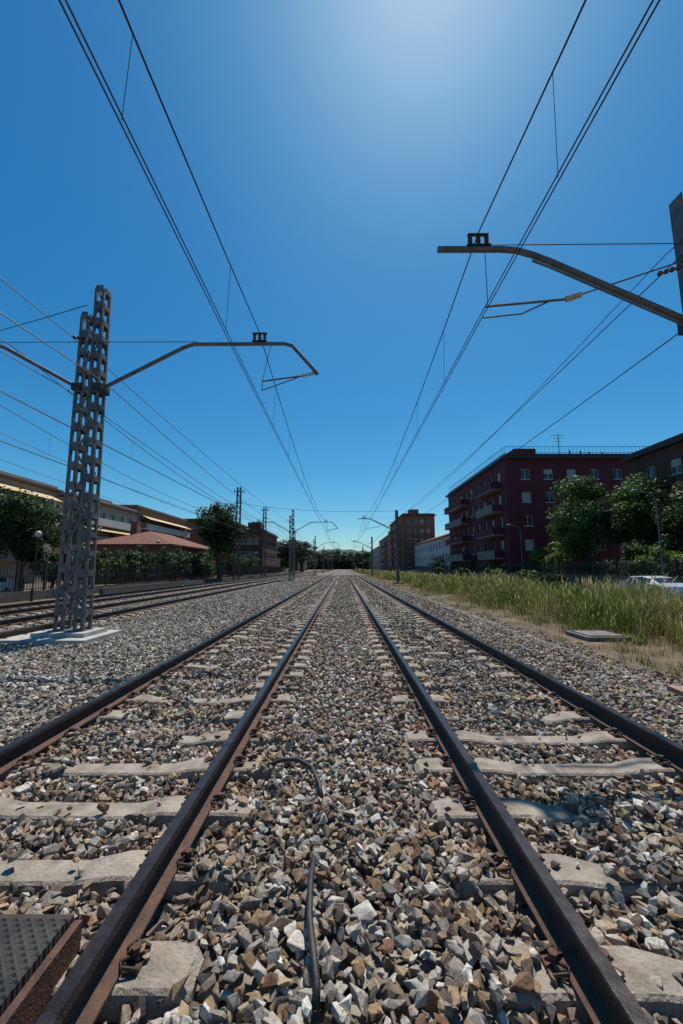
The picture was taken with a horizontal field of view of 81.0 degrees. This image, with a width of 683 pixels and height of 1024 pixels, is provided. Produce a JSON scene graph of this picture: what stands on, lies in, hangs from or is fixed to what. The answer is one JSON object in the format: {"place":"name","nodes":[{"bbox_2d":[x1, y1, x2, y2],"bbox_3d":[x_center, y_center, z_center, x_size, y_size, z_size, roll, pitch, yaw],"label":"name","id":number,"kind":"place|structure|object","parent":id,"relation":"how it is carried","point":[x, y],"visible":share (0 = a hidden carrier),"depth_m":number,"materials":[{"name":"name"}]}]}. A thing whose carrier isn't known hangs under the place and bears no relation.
{"place":"outdoors","nodes":[
{"label":"outdoors","id":0,"kind":"place"},
{"bbox_2d":[0,405,326,561],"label":"overhead line","id":1,"kind":"object","parent":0,"point":[131,478],"visible":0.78,"depth_m":22.03,"materials":[{"name":"metal"}]},
{"bbox_2d":[229,522,278,575],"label":"brick apartment building","id":2,"kind":"structure","parent":0,"point":[247,544],"depth_m":88.26,"materials":[{"name":"brown brick"}]},
{"bbox_2d":[0,569,682,684],"bbox_3d":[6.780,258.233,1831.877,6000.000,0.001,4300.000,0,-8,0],"label":"ground","id":3,"kind":"structure","parent":0,"point":[613,655],"depth_m":9.56,"materials":[{"name":"soil"}]},
{"bbox_2d":[0,577,13,592],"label":"parked car","id":4,"kind":"object","parent":3,"relation":"on","point":[4,581],"visible":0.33,"depth_m":23.38,"materials":[{"name":"blue paint"}]},
{"bbox_2d":[0,486,36,559],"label":"broadleaf tree","id":5,"kind":"object","parent":3,"relation":"on","point":[5,553],"visible":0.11,"depth_m":28.29,"materials":[{"name":"green plant"}]},
{"bbox_2d":[0,477,57,582],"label":"walls and windows","id":6,"kind":"structure","parent":3,"relation":"on","point":[27,486],"depth_m":45.50,"materials":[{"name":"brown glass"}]},
{"bbox_2d":[0,483,61,560],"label":"balconies","id":7,"kind":"structure","parent":6,"relation":"attached to","point":[10,557],"depth_m":44.47,"materials":[{"name":"concrete"}]},
{"bbox_2d":[0,470,63,492],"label":"roof","id":8,"kind":"structure","parent":6,"relation":"on","point":[14,477],"depth_m":45.65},
{"bbox_2d":[30,531,41,601],"bbox_3d":[-16.222,2.843,21.170,0.331,3.700,0.340,0,-8,0],"label":"globe street lamp","id":9,"kind":"object","parent":3,"relation":"on","point":[37,533],"visible":1,"depth_m":21.16,"materials":[{"name":"metal"}]},
{"bbox_2d":[27,553,71,588],"bbox_3d":[-18.714,3.978,25.766,2.708,2.759,3.000,0,-8,0],"label":"bush","id":10,"kind":"object","parent":3,"relation":"on","point":[54,557],"visible":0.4,"depth_m":25.30,"materials":[{"name":"green plant"}]},
{"bbox_2d":[0,488,101,591],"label":"broadleaf tree","id":11,"kind":"object","parent":3,"relation":"on","point":[23,521],"visible":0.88,"depth_m":24.53,"materials":[{"name":"green plant"}]},
{"bbox_2d":[71,549,112,586],"bbox_3d":[-21.307,4.542,32.385,4.475,3.483,3.954,0,-8,0],"label":"bush","id":12,"kind":"object","parent":3,"relation":"on","point":[107,560],"visible":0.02,"depth_m":33.08,"materials":[{"name":"green plant"}]},
{"bbox_2d":[58,548,126,581],"bbox_3d":[-18.301,4.222,29.326,4.033,3.270,3.552,0,-8,0],"label":"bush","id":13,"kind":"object","parent":3,"relation":"on","point":[100,557],"visible":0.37,"depth_m":29.78,"materials":[{"name":"green plant"}]},
{"bbox_2d":[51,497,136,580],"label":"walls and windows","id":14,"kind":"structure","parent":3,"relation":"on","point":[111,513],"depth_m":64.56,"materials":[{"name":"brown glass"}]},
{"bbox_2d":[57,492,140,513],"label":"roof","id":15,"kind":"structure","parent":14,"relation":"on","point":[109,504],"depth_m":65.39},
{"bbox_2d":[74,516,140,547],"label":"balconies","id":16,"kind":"structure","parent":14,"relation":"attached to","point":[107,525],"depth_m":63.70,"materials":[{"name":"concrete"}]},
{"bbox_2d":[109,551,147,583],"bbox_3d":[-18.494,4.871,33.712,3.574,3.197,3.102,0,-8,0],"label":"bush","id":17,"kind":"object","parent":3,"relation":"on","point":[130,558],"visible":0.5,"depth_m":33.49,"materials":[{"name":"green plant"}]},
{"bbox_2d":[113,544,163,578],"bbox_3d":[-18.518,4.918,36.884,4.688,3.994,4.283,0,-8,0],"label":"bush","id":18,"kind":"object","parent":3,"relation":"on","point":[146,559],"visible":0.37,"depth_m":36.69,"materials":[{"name":"green plant"}]},
{"bbox_2d":[0,560,279,602],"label":"boundary fence","id":19,"kind":"object","parent":3,"relation":"on","point":[16,596],"visible":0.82,"depth_m":28.79,"materials":[{"name":"metal"}]},
{"bbox_2d":[82,521,214,582],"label":"tiled station shed","id":20,"kind":"structure","parent":3,"relation":"on","point":[135,538],"depth_m":46.51,"materials":[{"name":"tile"}]},
{"bbox_2d":[131,508,186,539],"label":"walls and windows","id":21,"kind":"structure","parent":3,"relation":"on","point":[141,518],"depth_m":83.49,"materials":[{"name":"brown glass"}]},
{"bbox_2d":[100,498,189,522],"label":"roof","id":22,"kind":"structure","parent":21,"relation":"on","point":[157,512],"depth_m":81.55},
{"bbox_2d":[140,515,189,539],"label":"balconies","id":23,"kind":"structure","parent":21,"relation":"attached to","point":[156,528],"depth_m":83.38,"materials":[{"name":"concrete"}]},
{"bbox_2d":[150,550,189,580],"bbox_3d":[-17.717,5.699,41.332,4.268,3.682,4.037,6,-10,-36],"label":"bush","id":24,"kind":"object","parent":3,"relation":"on","point":[181,559],"visible":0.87,"depth_m":41.00,"materials":[{"name":"green plant"}]},
{"bbox_2d":[152,545,193,578],"bbox_3d":[-18.291,5.738,43.689,4.537,4.263,4.247,0,-8,0],"label":"bush","id":25,"kind":"object","parent":3,"relation":"on","point":[175,551],"visible":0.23,"depth_m":43.43,"materials":[{"name":"green plant"}]},
{"bbox_2d":[178,551,205,577],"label":"bush","id":26,"kind":"object","parent":3,"relation":"on","point":[195,562],"visible":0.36,"depth_m":46.41,"materials":[{"name":"green plant"}]},
{"bbox_2d":[99,571,301,594],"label":"wall","id":27,"kind":"structure","parent":3,"relation":"on","point":[108,590],"depth_m":34.40,"materials":[{"name":"concrete"}]},
{"bbox_2d":[189,550,215,576],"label":"bush","id":28,"kind":"object","parent":3,"relation":"on","point":[205,559],"visible":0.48,"depth_m":52.04,"materials":[{"name":"green plant"}]},
{"bbox_2d":[186,521,244,574],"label":"walls and windows","id":29,"kind":"structure","parent":3,"relation":"on","point":[193,529],"depth_m":105.34,"materials":[{"name":"brick"}]},
{"bbox_2d":[193,501,251,580],"bbox_3d":[-15.239,3.709,50.670,6.216,10.193,6.481,-7,-11,41],"label":"broadleaf tree","id":30,"kind":"object","parent":3,"relation":"on","point":[224,541],"visible":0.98,"depth_m":50.16,"materials":[{"name":"green plant"}]},
{"bbox_2d":[210,552,237,575],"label":"bush","id":31,"kind":"object","parent":3,"relation":"on","point":[229,563],"visible":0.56,"depth_m":59.26,"materials":[{"name":"green plant"}]},
{"bbox_2d":[232,487,244,579],"bbox_3d":[-13.806,2.849,53.169,1.452,12.563,0.790,0,-8,0],"label":"lattice pole","id":32,"kind":"object","parent":3,"relation":"on","point":[238,546],"visible":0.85,"depth_m":53.09,"materials":[{"name":"metal"}]},
{"bbox_2d":[227,552,250,573],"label":"bush","id":33,"kind":"object","parent":3,"relation":"on","point":[243,561],"visible":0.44,"depth_m":67.86,"materials":[{"name":"green plant"}]},
{"bbox_2d":[241,554,260,572],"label":"bush","id":34,"kind":"object","parent":3,"relation":"on","point":[252,560],"visible":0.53,"depth_m":76.86,"materials":[{"name":"green plant"}]},
{"bbox_2d":[260,507,268,576],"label":"lattice pole","id":35,"kind":"object","parent":3,"relation":"on","point":[263,530],"visible":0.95,"depth_m":71.90,"materials":[{"name":"metal"}]},
{"bbox_2d":[0,459,285,550],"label":"feeder cable","id":36,"kind":"object","parent":35,"relation":"attached to","point":[106,497],"visible":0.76,"depth_m":24.68,"materials":[{"name":"metal"}]},
{"bbox_2d":[1,433,284,545],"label":"feeder cable","id":37,"kind":"object","parent":35,"relation":"attached to","point":[101,477],"visible":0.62,"depth_m":20.94,"materials":[{"name":"metal"}]},
{"bbox_2d":[276,542,288,571],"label":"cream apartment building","id":38,"kind":"structure","parent":3,"relation":"on","point":[282,569],"depth_m":164.86,"materials":[{"name":"beige concrete"}]},
{"bbox_2d":[277,539,302,572],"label":"broadleaf tree","id":39,"kind":"object","parent":3,"relation":"on","point":[283,552],"visible":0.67,"depth_m":126.98,"materials":[{"name":"green plant"}]},
{"bbox_2d":[286,541,306,570],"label":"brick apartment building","id":40,"kind":"structure","parent":3,"relation":"on","point":[297,567],"depth_m":220.33,"materials":[{"name":"brown brick"}]},
{"bbox_2d":[297,540,312,571],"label":"broadleaf tree","id":41,"kind":"object","parent":3,"relation":"on","point":[303,555],"visible":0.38,"depth_m":158.26,"materials":[{"name":"green plant"}]},
{"bbox_2d":[302,543,317,571],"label":"broadleaf tree","id":42,"kind":"object","parent":3,"relation":"on","point":[307,553],"visible":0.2,"depth_m":183.97,"materials":[{"name":"green plant"}]},
{"bbox_2d":[280,550,382,569],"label":"distant trees","id":43,"kind":"object","parent":3,"relation":"on","point":[354,563],"visible":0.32,"depth_m":463.52,"materials":[{"name":"green plant"}]},
{"bbox_2d":[0,569,682,1023],"bbox_3d":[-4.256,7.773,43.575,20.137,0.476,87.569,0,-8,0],"label":"ballast gravel","id":44,"kind":"structure","parent":3,"relation":"on","point":[148,639],"depth_m":2.76,"materials":[{"name":"gravel"}]},
{"bbox_2d":[0,627,122,645],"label":"mast footing","id":45,"kind":"object","parent":44,"relation":"on","point":[41,637],"visible":0.73,"depth_m":8.88,"materials":[{"name":"concrete"}]},
{"bbox_2d":[0,285,318,631],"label":"catenary mast","id":46,"kind":"object","parent":45,"relation":"on","point":[86,338],"visible":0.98,"depth_m":9.87,"materials":[{"name":"metal"}]},
{"bbox_2d":[0,305,86,330],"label":"span wire","id":47,"kind":"object","parent":46,"relation":"attached to","point":[45,317],"visible":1,"depth_m":11.33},
{"bbox_2d":[0,312,316,547],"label":"feeder cable","id":48,"kind":"object","parent":46,"relation":"attached to","point":[116,393],"visible":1,"depth_m":9.95,"materials":[{"name":"metal"}]},
{"bbox_2d":[0,278,316,546],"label":"feeder cable","id":49,"kind":"object","parent":46,"relation":"attached to","point":[117,377],"visible":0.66,"depth_m":12.33,"materials":[{"name":"metal"}]},
{"bbox_2d":[0,351,321,554],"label":"feeder cable","id":50,"kind":"object","parent":46,"relation":"attached to","point":[115,423],"visible":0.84,"depth_m":12.02,"materials":[{"name":"metal"}]},
{"bbox_2d":[0,339,326,558],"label":"overhead line","id":51,"kind":"object","parent":46,"relation":"attached to","point":[114,449],"visible":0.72,"depth_m":15.45,"materials":[{"name":"metal"}]},
{"bbox_2d":[58,0,339,560],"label":"overhead line","id":52,"kind":"object","parent":46,"relation":"attached to","point":[130,28],"visible":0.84,"depth_m":4.81,"materials":[{"name":"metal"}]},
{"bbox_2d":[0,569,331,619],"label":"railway track","id":53,"kind":"structure","parent":44,"relation":"on","point":[40,608],"depth_m":20.76,"materials":[{"name":"metal"}]},
{"bbox_2d":[0,569,335,638],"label":"railway track","id":54,"kind":"structure","parent":44,"relation":"on","point":[101,617],"depth_m":15.25,"materials":[{"name":"metal"}]},
{"bbox_2d":[0,569,341,1023],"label":"railway track","id":55,"kind":"structure","parent":44,"relation":"on","point":[104,978],"depth_m":2.56,"materials":[{"name":"concrete"}]},
{"bbox_2d":[0,914,81,1023],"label":"rubber crossing panel","id":56,"kind":"object","parent":55,"relation":"on","point":[38,953],"visible":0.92,"depth_m":1.49,"materials":[{"name":"rubber"}]},
{"bbox_2d":[246,510,337,580],"bbox_3d":[-6.217,4.168,49.928,11.576,8.950,1.200,0,-8,0],"label":"catenary mast","id":57,"kind":"object","parent":44,"relation":"on","point":[290,546],"visible":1,"depth_m":49.90,"materials":[{"name":"metal"}]},
{"bbox_2d":[267,757,323,798],"bbox_3d":[-0.311,1.987,3.051,0.642,0.080,0.216,-7,-11,41],"label":"rubber hose","id":58,"kind":"object","parent":44,"relation":"on","point":[304,763],"visible":0.94,"depth_m":3.13,"materials":[{"name":"rubber"}]},
{"bbox_2d":[306,855,320,1010],"bbox_3d":[-0.134,1.829,1.824,0.057,0.106,0.742,1,-8,-5],"label":"rubber hose","id":59,"kind":"object","parent":44,"relation":"on","point":[316,980],"visible":1,"depth_m":1.65,"materials":[{"name":"rubber"}]},
{"bbox_2d":[295,536,339,574],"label":"catenary mast","id":60,"kind":"object","parent":44,"relation":"on","point":[315,552],"visible":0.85,"depth_m":90.56,"materials":[{"name":"metal"}]},
{"bbox_2d":[306,546,340,572],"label":"catenary mast","id":61,"kind":"object","parent":44,"relation":"on","point":[323,556],"visible":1,"depth_m":131.39,"materials":[{"name":"metal"}]},
{"bbox_2d":[318,551,341,571],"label":"catenary mast","id":62,"kind":"object","parent":44,"relation":"on","point":[328,560],"visible":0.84,"depth_m":172.76,"materials":[{"name":"metal"}]},
{"bbox_2d":[344,569,682,1023],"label":"railway track","id":63,"kind":"structure","parent":44,"relation":"on","point":[603,991],"depth_m":2.58,"materials":[{"name":"concrete"}]},
{"bbox_2d":[351,537,372,575],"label":"catenary mast","id":64,"kind":"object","parent":3,"relation":"on","point":[371,547],"visible":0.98,"depth_m":87.64,"materials":[{"name":"metal"}]},
{"bbox_2d":[370,546,379,569],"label":"apartment building","id":65,"kind":"structure","parent":3,"relation":"on","point":[376,562],"depth_m":238.65,"materials":[{"name":"grey concrete"}]},
{"bbox_2d":[358,510,401,582],"bbox_3d":[4.472,4.019,46.880,5.120,8.600,1.000,0,-8,0],"label":"catenary mast","id":66,"kind":"object","parent":3,"relation":"on","point":[397,547],"visible":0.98,"depth_m":46.96,"materials":[{"name":"metal"}]},
{"bbox_2d":[240,503,381,511],"bbox_3d":[-3.619,-0.661,50.593,21.267,1.938,0.036,-2,-8,16],"label":"span wire","id":67,"kind":"object","parent":66,"relation":"attached to","point":[312,510],"visible":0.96,"depth_m":49.78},
{"bbox_2d":[346,0,660,560],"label":"overhead line","id":68,"kind":"object","parent":66,"relation":"attached to","point":[630,41],"visible":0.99,"depth_m":4.89,"materials":[{"name":"metal"}]},
{"bbox_2d":[379,535,390,570],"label":"walls and windows","id":69,"kind":"structure","parent":3,"relation":"on","point":[386,567],"depth_m":183.38,"materials":[{"name":"brown brick"}]},
{"bbox_2d":[379,542,387,565],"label":"balconies","id":70,"kind":"structure","parent":69,"relation":"attached to","point":[382,552],"depth_m":180.56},
{"bbox_2d":[390,516,434,572],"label":"walls and windows","id":71,"kind":"structure","parent":3,"relation":"on","point":[418,530],"depth_m":128.43,"materials":[{"name":"brick"}]},
{"bbox_2d":[388,525,401,564],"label":"balconies","id":72,"kind":"structure","parent":71,"relation":"attached to","point":[390,532],"depth_m":147.51,"materials":[{"name":"brick"}]},
{"bbox_2d":[389,509,435,526],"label":"roof","id":73,"kind":"structure","parent":71,"relation":"on","point":[413,512],"depth_m":129.08,"materials":[{"name":"ceramic"}]},
{"bbox_2d":[427,555,444,568],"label":"bush","id":74,"kind":"object","parent":3,"relation":"on","point":[437,562],"visible":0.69,"depth_m":88.78,"materials":[{"name":"green plant"}]},
{"bbox_2d":[433,566,445,574],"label":"bush","id":75,"kind":"object","parent":3,"relation":"on","point":[438,570],"visible":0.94,"depth_m":56.79,"materials":[{"name":"green plant"}]},
{"bbox_2d":[454,568,470,576],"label":"bush","id":76,"kind":"object","parent":3,"relation":"on","point":[463,571],"visible":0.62,"depth_m":44.97,"materials":[{"name":"green plant"}]},
{"bbox_2d":[485,567,506,577],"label":"bush","id":77,"kind":"object","parent":3,"relation":"on","point":[489,571],"visible":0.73,"depth_m":36.05,"materials":[{"name":"green plant"}]},
{"bbox_2d":[351,569,682,678],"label":"tall grass","id":78,"kind":"structure","parent":3,"relation":"on","point":[642,610],"depth_m":14.30,"materials":[{"name":"plant"}]},
{"bbox_2d":[517,569,537,581],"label":"bush","id":79,"kind":"object","parent":3,"relation":"on","point":[530,572],"visible":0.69,"depth_m":29.32,"materials":[{"name":"green plant"}]},
{"bbox_2d":[523,546,547,569],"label":"bush","id":80,"kind":"object","parent":3,"relation":"on","point":[537,555],"visible":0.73,"depth_m":44.56,"materials":[{"name":"green plant"}]},
{"bbox_2d":[448,459,634,575],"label":"walls and windows","id":81,"kind":"structure","parent":3,"relation":"on","point":[522,496],"depth_m":51.08,"materials":[{"name":"red brick"}]},
{"bbox_2d":[444,482,504,561],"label":"balconies","id":82,"kind":"structure","parent":81,"relation":"attached to","point":[487,490],"depth_m":57.12,"materials":[{"name":"concrete"}]},
{"bbox_2d":[445,449,628,497],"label":"roof","id":83,"kind":"structure","parent":81,"relation":"on","point":[524,455],"depth_m":51.41,"materials":[{"name":"metal"}]},
{"bbox_2d":[450,446,647,491],"bbox_3d":[30.827,-6.107,65.157,19.437,0.925,27.437,0,-8,0],"label":"roof railing","id":84,"kind":"object","parent":83,"relation":"on","point":[551,446],"visible":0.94,"depth_m":51.63,"materials":[{"name":"metal"}]},
{"bbox_2d":[551,434,602,453],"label":"antennas and vents","id":85,"kind":"object","parent":83,"relation":"attached to","point":[558,443],"visible":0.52,"depth_m":54.87,"materials":[{"name":"metal"}]},
{"bbox_2d":[411,570,682,586],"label":"base wall","id":86,"kind":"structure","parent":3,"relation":"on","point":[571,578],"depth_m":34.62,"materials":[{"name":"concrete"}]},
{"bbox_2d":[412,559,682,577],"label":"railings","id":87,"kind":"object","parent":86,"relation":"on","point":[643,567],"visible":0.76,"depth_m":34.05,"materials":[{"name":"metal"}]},
{"bbox_2d":[539,573,568,588],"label":"bush","id":88,"kind":"object","parent":3,"relation":"on","point":[551,578],"visible":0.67,"depth_m":24.38,"materials":[{"name":"green plant"}]},
{"bbox_2d":[542,541,571,573],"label":"bush","id":89,"kind":"object","parent":3,"relation":"on","point":[556,557],"visible":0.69,"depth_m":41.37,"materials":[{"name":"green plant"}]},
{"bbox_2d":[437,192,682,335],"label":"catenary mast","id":90,"kind":"object","parent":3,"relation":"on","point":[675,211],"visible":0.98,"depth_m":7.26,"materials":[{"name":"metal"}]},
{"bbox_2d":[358,333,677,557],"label":"feeder cable","id":91,"kind":"object","parent":90,"relation":"attached to","point":[566,414],"visible":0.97,"depth_m":10.59,"materials":[{"name":"metal"}]},
{"bbox_2d":[360,254,682,552],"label":"feeder cable","id":92,"kind":"object","parent":90,"relation":"attached to","point":[569,362],"visible":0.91,"depth_m":10.34,"materials":[{"name":"metal"}]},
{"bbox_2d":[368,239,682,544],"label":"feeder cable","id":93,"kind":"object","parent":90,"relation":"attached to","point":[562,363],"visible":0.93,"depth_m":10.50,"materials":[{"name":"metal"}]},
{"bbox_2d":[509,556,682,577],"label":"hedge","id":94,"kind":"object","parent":3,"relation":"on","point":[657,565],"visible":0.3,"depth_m":32.13,"materials":[{"name":"green plant"}]},
{"bbox_2d":[545,475,649,574],"bbox_3d":[23.259,1.705,38.181,8.112,10.707,9.600,0,-8,0],"label":"broadleaf tree","id":95,"kind":"object","parent":3,"relation":"on","point":[577,520],"visible":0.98,"depth_m":36.73,"materials":[{"name":"green plant"}]},
{"bbox_2d":[565,630,631,640],"bbox_3d":[6.413,3.095,10.044,1.050,0.115,1.000,0,-8,0],"label":"inspection cover","id":96,"kind":"object","parent":3,"relation":"on","point":[591,635],"visible":0.86,"depth_m":9.81,"materials":[{"name":"concrete"}]},
{"bbox_2d":[599,472,674,555],"bbox_3d":[27.537,1.643,36.953,6.142,10.490,7.154,-6,-10,38],"label":"broadleaf tree","id":97,"kind":"object","parent":3,"relation":"on","point":[645,529],"visible":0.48,"depth_m":35.61,"materials":[{"name":"green plant"}]},
{"bbox_2d":[618,539,676,575],"bbox_3d":[24.300,4.158,31.883,3.720,4.117,3.736,0,-8,0],"label":"bush","id":98,"kind":"object","parent":3,"relation":"on","point":[635,550],"visible":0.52,"depth_m":31.74,"materials":[{"name":"green plant"}]},
{"bbox_2d":[628,545,682,576],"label":"bush","id":99,"kind":"object","parent":3,"relation":"on","point":[655,554],"visible":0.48,"depth_m":27.97,"materials":[{"name":"green plant"}]},
{"bbox_2d":[645,480,682,553],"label":"broadleaf tree","id":100,"kind":"object","parent":3,"relation":"on","point":[672,520],"visible":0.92,"depth_m":30.43,"materials":[{"name":"green plant"}]},
{"bbox_2d":[667,685,682,696],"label":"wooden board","id":101,"kind":"object","parent":3,"relation":"on","point":[678,690],"visible":1,"depth_m":5.14,"materials":[{"name":"wood"}]},
{"bbox_2d":[0,0,682,551],"label":"sky","id":102,"kind":"structure","parent":0,"point":[331,148],"materials":[{"name":"blue"}]},
{"bbox_2d":[314,548,369,568],"bbox_3d":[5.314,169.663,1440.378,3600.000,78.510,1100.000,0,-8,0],"label":"hills","id":103,"kind":"structure","parent":0,"point":[341,550],"depth_m":1268.19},
{"bbox_2d":[413,533,450,569],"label":"tiled terrace house","id":104,"kind":"structure","parent":0,"point":[435,545],"depth_m":102.47,"materials":[{"name":"white paint"}]},
{"bbox_2d":[622,433,682,576],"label":"brown brick building","id":105,"kind":"structure","parent":0,"point":[664,458],"depth_m":35.35,"materials":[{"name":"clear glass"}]},
{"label":"road","id":106,"kind":"structure","parent":0,"visible":0},
{"bbox_2d":[506,524,522,568],"bbox_3d":[19.432,4.655,44.715,1.645,6.640,0.240,0,-8,0],"label":"street lamp","id":107,"kind":"object","parent":106,"relation":"on","point":[521,542],"visible":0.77,"depth_m":44.83,"materials":[{"name":"metal"}]},
{"bbox_2d":[610,576,682,601],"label":"parked car","id":108,"kind":"object","parent":106,"relation":"on","point":[667,579],"visible":0.18,"depth_m":19.76,"materials":[{"name":"white paint"}]},
{"bbox_2d":[630,489,664,575],"bbox_3d":[19.360,1.874,25.213,1.645,6.740,0.240,0,-8,0],"label":"street lamp","id":109,"kind":"object","parent":106,"relation":"on","point":[659,534],"visible":0.76,"depth_m":25.30,"materials":[{"name":"metal"}]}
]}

